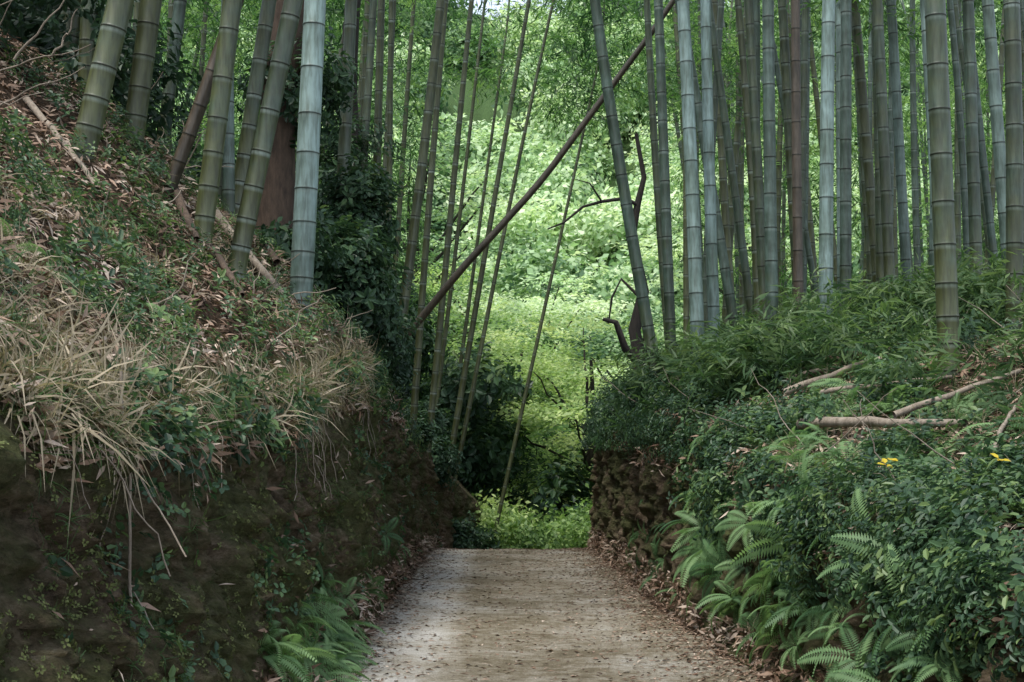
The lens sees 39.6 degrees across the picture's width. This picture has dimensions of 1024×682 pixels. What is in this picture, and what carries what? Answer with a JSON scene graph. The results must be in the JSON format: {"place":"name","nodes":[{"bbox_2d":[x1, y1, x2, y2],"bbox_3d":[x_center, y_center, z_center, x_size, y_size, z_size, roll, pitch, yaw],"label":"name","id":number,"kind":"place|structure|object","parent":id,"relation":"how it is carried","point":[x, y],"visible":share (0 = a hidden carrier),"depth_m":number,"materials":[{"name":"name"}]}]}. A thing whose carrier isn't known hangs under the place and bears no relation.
{"place":"outdoors","nodes":[
{"label":"outdoors","id":0,"kind":"place"},
{"bbox_2d":[0,2,1023,681],"bbox_3d":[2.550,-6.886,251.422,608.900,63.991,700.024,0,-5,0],"label":"ground","id":1,"kind":"structure","parent":0,"point":[22,546],"depth_m":8.67,"materials":[{"name":"soil"}]},
{"bbox_2d":[23,96,98,189],"bbox_3d":[-3.548,-1.573,11.173,0.071,0.975,1.373,4,-6,-42],"label":"fallen branch","id":2,"kind":"object","parent":1,"relation":"on","point":[34,109],"visible":0.87,"depth_m":11.21,"materials":[{"name":"brown wood"}]},
{"bbox_2d":[56,0,80,71],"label":"bamboo stalk","id":3,"kind":"object","parent":1,"relation":"on","point":[76,24],"visible":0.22,"depth_m":14.24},
{"bbox_2d":[78,0,95,88],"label":"bamboo stalk","id":4,"kind":"object","parent":1,"relation":"on","point":[86,29],"visible":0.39,"depth_m":13.63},
{"bbox_2d":[71,0,133,161],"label":"bamboo stalk","id":5,"kind":"object","parent":1,"relation":"on","point":[102,73],"visible":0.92,"depth_m":11.15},
{"bbox_2d":[122,0,161,154],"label":"bamboo stalk","id":6,"kind":"object","parent":1,"relation":"on","point":[141,75],"visible":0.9,"depth_m":12.66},
{"bbox_2d":[119,370,186,628],"bbox_3d":[-1.519,0.904,5.934,0.403,1.582,0.080,-3,-6,32],"label":"hanging root","id":7,"kind":"object","parent":1,"relation":"on","point":[130,526],"visible":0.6,"depth_m":5.99,"materials":[{"name":"brown wood"}]},
{"bbox_2d":[156,0,186,151],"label":"bamboo stalk","id":8,"kind":"object","parent":1,"relation":"on","point":[178,18],"visible":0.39,"depth_m":15.75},
{"bbox_2d":[162,170,199,242],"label":"fallen branch","id":9,"kind":"object","parent":1,"relation":"on","point":[180,203],"visible":0.59,"depth_m":12.11,"materials":[{"name":"wood"}]},
{"bbox_2d":[195,0,208,180],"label":"bamboo stalk","id":10,"kind":"object","parent":1,"relation":"on","point":[202,49],"visible":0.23,"depth_m":29.96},
{"bbox_2d":[161,0,243,199],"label":"dead bamboo stalk","id":11,"kind":"object","parent":1,"relation":"on","point":[189,133],"visible":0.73,"depth_m":12.44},
{"bbox_2d":[194,0,241,252],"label":"bamboo stalk","id":12,"kind":"object","parent":1,"relation":"on","point":[211,166],"visible":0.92,"depth_m":12.12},
{"bbox_2d":[205,241,244,296],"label":"fallen branch","id":13,"kind":"object","parent":1,"relation":"on","point":[223,265],"visible":0.74,"depth_m":11.60,"materials":[{"name":"wood"}]},
{"bbox_2d":[221,0,235,215],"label":"bamboo stalk","id":14,"kind":"object","parent":1,"relation":"on","point":[228,184],"visible":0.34,"depth_m":14.37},
{"bbox_2d":[215,207,286,297],"bbox_3d":[-2.466,-0.884,12.910,1.254,1.079,0.110,-4,-6,42],"label":"fallen branch","id":15,"kind":"object","parent":1,"relation":"on","point":[255,262],"visible":0.48,"depth_m":12.74,"materials":[{"name":"brown wood"}]},
{"bbox_2d":[235,0,276,217],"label":"bamboo stalk","id":16,"kind":"object","parent":1,"relation":"on","point":[257,76],"visible":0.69,"depth_m":15.03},
{"bbox_2d":[0,0,513,548],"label":"shrubs","id":17,"kind":"object","parent":1,"relation":"on","point":[354,250],"visible":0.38,"depth_m":15.91,"materials":[{"name":"green plant"}]},
{"bbox_2d":[227,0,302,280],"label":"bamboo stalk","id":18,"kind":"object","parent":1,"relation":"on","point":[251,197],"visible":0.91,"depth_m":12.30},
{"bbox_2d":[255,0,303,234],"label":"tree trunk","id":19,"kind":"object","parent":1,"relation":"on","point":[277,198],"visible":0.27,"depth_m":16.06,"materials":[{"name":"brown plant"}]},
{"bbox_2d":[289,0,325,316],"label":"bamboo stalk","id":20,"kind":"object","parent":1,"relation":"on","point":[304,222],"visible":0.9,"depth_m":13.13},
{"bbox_2d":[158,46,520,332],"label":"broadleaf tree","id":21,"kind":"object","parent":1,"relation":"on","point":[443,222],"visible":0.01,"depth_m":51.94,"materials":[{"name":"green plant"}]},
{"bbox_2d":[335,0,356,301],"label":"bamboo stalk","id":22,"kind":"object","parent":1,"relation":"on","point":[345,131],"visible":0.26,"depth_m":17.26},
{"bbox_2d":[341,0,360,169],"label":"stalk","id":23,"kind":"object","parent":1,"relation":"on","point":[355,133],"visible":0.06,"depth_m":20.77,"materials":[{"name":"green plant"}]},
{"bbox_2d":[360,0,369,133],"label":"bamboo stalk","id":24,"kind":"object","parent":1,"relation":"on","point":[366,24],"visible":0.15,"depth_m":26.37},
{"bbox_2d":[360,0,376,171],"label":"bamboo stalk","id":25,"kind":"object","parent":1,"relation":"on","point":[369,65],"visible":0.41,"depth_m":19.41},
{"bbox_2d":[373,0,384,214],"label":"bamboo stalk","id":26,"kind":"object","parent":1,"relation":"on","point":[379,66],"visible":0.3,"depth_m":19.68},
{"bbox_2d":[386,0,393,289],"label":"bamboo stalk","id":27,"kind":"object","parent":1,"relation":"on","point":[390,84],"visible":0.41,"depth_m":22.29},
{"bbox_2d":[393,0,415,280],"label":"bamboo stalk","id":28,"kind":"object","parent":1,"relation":"on","point":[405,124],"visible":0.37,"depth_m":29.35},
{"bbox_2d":[389,0,444,394],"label":"bamboo stalk","id":29,"kind":"object","parent":1,"relation":"on","point":[412,241],"visible":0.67,"depth_m":20.26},
{"bbox_2d":[410,0,447,432],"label":"bamboo stalk","id":30,"kind":"object","parent":1,"relation":"on","point":[422,288],"visible":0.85,"depth_m":23.63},
{"bbox_2d":[426,0,473,458],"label":"bamboo stalk","id":31,"kind":"object","parent":1,"relation":"on","point":[439,327],"visible":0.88,"depth_m":25.35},
{"bbox_2d":[436,0,485,408],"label":"bamboo stalk","id":32,"kind":"object","parent":1,"relation":"on","point":[446,323],"visible":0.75,"depth_m":31.25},
{"bbox_2d":[450,0,509,434],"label":"bamboo stalk","id":33,"kind":"object","parent":1,"relation":"on","point":[478,233],"visible":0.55,"depth_m":34.30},
{"bbox_2d":[447,0,530,479],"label":"bamboo stalk","id":34,"kind":"object","parent":1,"relation":"on","point":[457,414],"visible":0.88,"depth_m":27.11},
{"bbox_2d":[368,105,626,417],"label":"broadleaf tree","id":35,"kind":"object","parent":1,"relation":"on","point":[495,247],"visible":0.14,"depth_m":45.70,"materials":[{"name":"green plant"}]},
{"bbox_2d":[399,310,598,507],"bbox_3d":[-0.406,2.293,38.765,6.470,6.376,6.871,1,-5,-9],"label":"maple tree","id":36,"kind":"object","parent":1,"relation":"on","point":[494,350],"visible":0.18,"depth_m":38.81,"materials":[{"name":"green plant"}]},
{"bbox_2d":[398,259,603,474],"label":"maple tree","id":37,"kind":"object","parent":1,"relation":"on","point":[503,304],"visible":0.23,"depth_m":42.66,"materials":[{"name":"green plant"}]},
{"bbox_2d":[452,0,554,486],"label":"bamboo stalk","id":38,"kind":"object","parent":1,"relation":"on","point":[477,364],"visible":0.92,"depth_m":28.27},
{"bbox_2d":[0,41,1023,681],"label":"undergrowth","id":39,"kind":"object","parent":1,"relation":"on","point":[950,539],"visible":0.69,"depth_m":8.70,"materials":[{"name":"green plant"}]},
{"bbox_2d":[0,28,1023,681],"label":"leaf litter","id":40,"kind":"object","parent":1,"relation":"on","point":[398,586],"visible":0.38,"depth_m":10.98,"materials":[{"name":"plant"}]},
{"bbox_2d":[0,123,1023,681],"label":"grass","id":41,"kind":"structure","parent":1,"relation":"on","point":[56,377],"depth_m":7.07,"materials":[{"name":"plant"}]},
{"bbox_2d":[0,217,1023,681],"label":"ferns","id":42,"kind":"object","parent":1,"relation":"on","point":[296,661],"visible":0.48,"depth_m":9.74,"materials":[{"name":"green plant"}]},
{"bbox_2d":[0,355,1023,681],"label":"moss","id":43,"kind":"object","parent":1,"relation":"on","point":[60,633],"visible":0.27,"depth_m":6.58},
{"bbox_2d":[0,0,1023,576],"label":"dead twigs","id":44,"kind":"object","parent":1,"relation":"on","point":[844,438],"visible":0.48,"depth_m":10.06,"materials":[{"name":"brown wood"}]},
{"bbox_2d":[471,480,592,549],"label":"valley shrubs","id":45,"kind":"object","parent":1,"relation":"on","point":[515,526],"visible":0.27,"depth_m":30.06,"materials":[{"name":"green plant"}]},
{"bbox_2d":[430,262,634,437],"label":"broadleaf tree","id":46,"kind":"object","parent":1,"relation":"on","point":[537,303],"visible":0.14,"depth_m":54.35,"materials":[{"name":"green plant"}]},
{"bbox_2d":[397,274,677,530],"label":"valley undergrowth","id":47,"kind":"object","parent":1,"relation":"on","point":[487,448],"visible":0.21,"depth_m":33.66,"materials":[{"name":"green plant"}]},
{"bbox_2d":[407,0,674,335],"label":"leaning dead bamboo","id":48,"kind":"object","parent":1,"relation":"on","point":[478,250],"visible":0.85,"depth_m":22.03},
{"bbox_2d":[491,0,604,543],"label":"bamboo stalk","id":49,"kind":"object","parent":1,"relation":"on","point":[508,470],"visible":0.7,"depth_m":30.14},
{"bbox_2d":[467,310,631,531],"bbox_3d":[1.895,2.800,35.693,7.095,7.483,7.718,2,-5,-25],"label":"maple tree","id":50,"kind":"object","parent":1,"relation":"on","point":[547,409],"visible":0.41,"depth_m":35.65,"materials":[{"name":"green plant"}]},
{"bbox_2d":[508,373,622,504],"bbox_3d":[2.965,4.281,41.040,8.053,7.048,8.628,-3,-6,32],"label":"bush","id":51,"kind":"object","parent":1,"relation":"on","point":[578,390],"visible":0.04,"depth_m":39.80,"materials":[{"name":"green plant"}]},
{"bbox_2d":[131,0,1005,459],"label":"hillside trees","id":52,"kind":"object","parent":1,"relation":"on","point":[583,248],"visible":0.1,"depth_m":78.89,"materials":[{"name":"plant"}]},
{"bbox_2d":[131,0,1023,338],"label":"bamboo foliage","id":53,"kind":"object","parent":1,"relation":"on","point":[573,50],"visible":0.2,"depth_m":31.83,"materials":[{"name":"green plant"}]},
{"bbox_2d":[547,133,648,369],"bbox_3d":[1.353,-0.975,22.002,1.594,4.623,0.303,1,-5,-13],"label":"crooked tree","id":54,"kind":"object","parent":1,"relation":"on","point":[634,325],"visible":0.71,"depth_m":22.05,"materials":[{"name":"brown plant"}]},
{"bbox_2d":[516,305,682,468],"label":"broadleaf tree","id":55,"kind":"object","parent":1,"relation":"on","point":[600,351],"visible":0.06,"depth_m":45.30,"materials":[{"name":"green plant"}]},
{"bbox_2d":[590,0,661,397],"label":"bamboo stalk","id":56,"kind":"object","parent":1,"relation":"on","point":[642,296],"visible":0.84,"depth_m":18.11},
{"bbox_2d":[644,0,665,348],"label":"bamboo stalk","id":57,"kind":"object","parent":1,"relation":"on","point":[652,106],"visible":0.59,"depth_m":21.31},
{"bbox_2d":[654,0,676,355],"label":"bamboo stalk","id":58,"kind":"object","parent":1,"relation":"on","point":[668,274],"visible":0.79,"depth_m":18.71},
{"bbox_2d":[672,5,682,154],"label":"bamboo stalk","id":59,"kind":"object","parent":1,"relation":"on","point":[676,34],"visible":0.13,"depth_m":29.59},
{"bbox_2d":[683,144,689,342],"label":"bamboo stalk","id":60,"kind":"object","parent":1,"relation":"on","point":[686,316],"visible":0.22,"depth_m":25.50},
{"bbox_2d":[676,0,704,363],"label":"bamboo stalk","id":61,"kind":"object","parent":1,"relation":"on","point":[693,227],"visible":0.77,"depth_m":17.22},
{"bbox_2d":[675,0,739,340],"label":"bamboo stalk","id":62,"kind":"object","parent":1,"relation":"on","point":[727,283],"visible":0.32,"depth_m":19.16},
{"bbox_2d":[700,0,719,341],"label":"bamboo stalk","id":63,"kind":"object","parent":1,"relation":"on","point":[712,276],"visible":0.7,"depth_m":17.63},
{"bbox_2d":[702,0,724,338],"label":"bamboo stalk","id":64,"kind":"object","parent":1,"relation":"on","point":[719,27],"visible":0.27,"depth_m":22.34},
{"bbox_2d":[712,0,734,294],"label":"bamboo stalk","id":65,"kind":"object","parent":1,"relation":"on","point":[724,201],"visible":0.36,"depth_m":23.78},
{"bbox_2d":[711,0,751,320],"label":"bamboo stalk","id":66,"kind":"object","parent":1,"relation":"on","point":[742,246],"visible":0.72,"depth_m":20.29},
{"bbox_2d":[722,0,746,331],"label":"bamboo stalk","id":67,"kind":"object","parent":1,"relation":"on","point":[737,136],"visible":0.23,"depth_m":25.29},
{"bbox_2d":[735,22,746,322],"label":"bamboo stalk","id":68,"kind":"object","parent":1,"relation":"on","point":[740,185],"visible":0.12,"depth_m":28.06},
{"bbox_2d":[739,0,744,324],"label":"bamboo stalk","id":69,"kind":"object","parent":1,"relation":"on","point":[741,297],"visible":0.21,"depth_m":32.30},
{"bbox_2d":[735,0,759,330],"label":"bamboo stalk","id":70,"kind":"object","parent":1,"relation":"on","point":[742,54],"visible":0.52,"depth_m":18.34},
{"bbox_2d":[745,0,765,342],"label":"bamboo stalk","id":71,"kind":"object","parent":1,"relation":"on","point":[755,130],"visible":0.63,"depth_m":17.36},
{"bbox_2d":[752,0,759,321],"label":"bamboo stalk","id":72,"kind":"object","parent":1,"relation":"on","point":[756,7],"visible":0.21,"depth_m":19.35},
{"bbox_2d":[586,131,928,367],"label":"broadleaf tree","id":73,"kind":"object","parent":1,"relation":"on","point":[653,238],"visible":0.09,"depth_m":50.26,"materials":[{"name":"green plant"}]},
{"bbox_2d":[762,0,778,345],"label":"bamboo stalk","id":74,"kind":"object","parent":1,"relation":"on","point":[770,202],"visible":0.69,"depth_m":15.61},
{"bbox_2d":[776,57,782,298],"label":"bamboo stalk","id":75,"kind":"object","parent":1,"relation":"on","point":[779,168],"visible":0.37,"depth_m":29.01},
{"bbox_2d":[781,130,785,303],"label":"bamboo stalk","id":76,"kind":"object","parent":1,"relation":"on","point":[783,236],"visible":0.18,"depth_m":40.54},
{"bbox_2d":[778,0,793,295],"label":"bamboo stalk","id":77,"kind":"object","parent":1,"relation":"on","point":[784,52],"visible":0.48,"depth_m":19.35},
{"bbox_2d":[774,38,817,296],"bbox_3d":[3.370,-6.799,20.541,2.450,14.272,0.587,3,-6,-31],"label":"bamboo stalk","id":78,"kind":"object","parent":1,"relation":"on","point":[809,255],"visible":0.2,"depth_m":20.41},
{"bbox_2d":[791,0,803,321],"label":"dead bamboo stalk","id":79,"kind":"object","parent":1,"relation":"on","point":[797,217],"visible":0.77,"depth_m":16.74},
{"bbox_2d":[578,273,1023,439],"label":"shrubs","id":80,"kind":"object","parent":1,"relation":"on","point":[830,405],"visible":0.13,"depth_m":12.34,"materials":[{"name":"green plant"}]},
{"bbox_2d":[787,0,818,294],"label":"bamboo stalk","id":81,"kind":"object","parent":1,"relation":"on","point":[811,227],"visible":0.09,"depth_m":24.20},
{"bbox_2d":[800,0,808,283],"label":"bamboo stalk","id":82,"kind":"object","parent":1,"relation":"on","point":[804,50],"visible":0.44,"depth_m":18.26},
{"bbox_2d":[805,1,810,298],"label":"bamboo stalk","id":83,"kind":"object","parent":1,"relation":"on","point":[807,155],"visible":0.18,"depth_m":22.42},
{"bbox_2d":[601,244,1023,428],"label":"dwarf bamboo","id":84,"kind":"object","parent":1,"relation":"on","point":[724,353],"visible":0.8,"depth_m":13.89,"materials":[{"name":"green plant"}]},
{"bbox_2d":[810,28,836,296],"bbox_3d":[5.591,-6.154,26.974,1.793,14.260,0.494,4,-6,-37],"label":"bamboo stalk","id":85,"kind":"object","parent":1,"relation":"on","point":[815,88],"visible":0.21,"depth_m":26.94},
{"bbox_2d":[818,0,834,333],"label":"bamboo stalk","id":86,"kind":"object","parent":1,"relation":"on","point":[826,190],"visible":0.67,"depth_m":15.62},
{"bbox_2d":[784,356,880,394],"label":"fallen branch","id":87,"kind":"object","parent":1,"relation":"on","point":[811,380],"visible":0.67,"depth_m":12.88,"materials":[{"name":"brown wood"}]},
{"bbox_2d":[835,0,840,307],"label":"bamboo stalk","id":88,"kind":"object","parent":1,"relation":"on","point":[838,33],"visible":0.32,"depth_m":18.20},
{"bbox_2d":[839,0,851,315],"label":"bamboo stalk","id":89,"kind":"object","parent":1,"relation":"on","point":[845,265],"visible":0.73,"depth_m":16.82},
{"bbox_2d":[851,17,872,287],"bbox_3d":[5.583,-6.638,22.923,0.714,14.403,0.379,-2,-5,18],"label":"bamboo stalk","id":90,"kind":"object","parent":1,"relation":"on","point":[868,256],"visible":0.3,"depth_m":22.61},
{"bbox_2d":[851,0,875,292],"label":"bamboo stalk","id":91,"kind":"object","parent":1,"relation":"on","point":[865,125],"visible":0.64,"depth_m":19.37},
{"bbox_2d":[867,2,872,291],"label":"bamboo stalk","id":92,"kind":"object","parent":1,"relation":"on","point":[870,81],"visible":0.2,"depth_m":27.21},
{"bbox_2d":[871,0,883,291],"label":"bamboo stalk","id":93,"kind":"object","parent":1,"relation":"on","point":[879,250],"visible":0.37,"depth_m":18.14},
{"bbox_2d":[796,416,967,429],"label":"fallen branch","id":94,"kind":"object","parent":1,"relation":"on","point":[848,422],"visible":0.75,"depth_m":10.80,"materials":[{"name":"brown wood"}]},
{"bbox_2d":[872,0,895,298],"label":"bamboo stalk","id":95,"kind":"object","parent":1,"relation":"on","point":[884,160],"visible":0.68,"depth_m":16.40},
{"bbox_2d":[888,0,896,208],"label":"bamboo stalk","id":96,"kind":"object","parent":1,"relation":"on","point":[891,133],"visible":0.11,"depth_m":24.07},
{"bbox_2d":[888,39,897,276],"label":"bamboo stalk","id":97,"kind":"object","parent":1,"relation":"on","point":[895,227],"visible":0.11,"depth_m":26.89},
{"bbox_2d":[886,0,911,289],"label":"bamboo stalk","id":98,"kind":"object","parent":1,"relation":"on","point":[902,201],"visible":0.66,"depth_m":18.68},
{"bbox_2d":[909,0,920,288],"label":"bamboo stalk","id":99,"kind":"object","parent":1,"relation":"on","point":[914,185],"visible":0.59,"depth_m":28.26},
{"bbox_2d":[916,8,928,253],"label":"bamboo stalk","id":100,"kind":"object","parent":1,"relation":"on","point":[923,169],"visible":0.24,"depth_m":39.30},
{"bbox_2d":[920,0,932,229],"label":"bamboo stalk","id":101,"kind":"object","parent":1,"relation":"on","point":[922,15],"visible":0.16,"depth_m":15.21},
{"bbox_2d":[924,0,960,383],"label":"bamboo stalk","id":102,"kind":"object","parent":1,"relation":"on","point":[944,242],"visible":0.86,"depth_m":11.95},
{"bbox_2d":[892,369,1020,417],"bbox_3d":[3.398,0.400,10.847,1.020,0.384,0.067,0,-5,-5],"label":"fallen branch","id":103,"kind":"object","parent":1,"relation":"on","point":[910,408],"visible":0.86,"depth_m":10.81,"materials":[{"name":"brown wood"}]},
{"bbox_2d":[946,0,969,270],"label":"bamboo stalk","id":104,"kind":"object","parent":1,"relation":"on","point":[959,115],"visible":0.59,"depth_m":19.62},
{"bbox_2d":[954,0,961,268],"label":"bamboo stalk","id":105,"kind":"object","parent":1,"relation":"on","point":[957,195],"visible":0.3,"depth_m":26.24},
{"bbox_2d":[953,0,990,269],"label":"bamboo stalk","id":106,"kind":"object","parent":1,"relation":"on","point":[959,33],"visible":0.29,"depth_m":23.22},
{"bbox_2d":[962,0,982,275],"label":"bamboo stalk","id":107,"kind":"object","parent":1,"relation":"on","point":[973,181],"visible":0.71,"depth_m":17.27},
{"bbox_2d":[976,59,999,275],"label":"bamboo stalk","id":108,"kind":"object","parent":1,"relation":"on","point":[990,225],"visible":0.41,"depth_m":18.30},
{"bbox_2d":[982,0,1005,274],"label":"bamboo stalk","id":109,"kind":"object","parent":1,"relation":"on","point":[995,96],"visible":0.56,"depth_m":15.67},
{"bbox_2d":[984,3,1004,269],"bbox_3d":[9.071,-6.462,25.732,1.640,14.160,0.564,-2,-5,20],"label":"bamboo stalk","id":110,"kind":"object","parent":1,"relation":"on","point":[992,177],"visible":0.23,"depth_m":25.59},
{"bbox_2d":[1003,0,1023,335],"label":"bamboo stalk","id":111,"kind":"object","parent":1,"relation":"on","point":[1014,207],"visible":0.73,"depth_m":14.11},
{"bbox_2d":[339,548,763,681],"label":"dirt path","id":112,"kind":"structure","parent":0,"point":[446,632],"depth_m":12.31,"materials":[{"name":"soil"}]},
{"bbox_2d":[454,0,859,19],"label":"sky","id":113,"kind":"structure","parent":0,"point":[497,7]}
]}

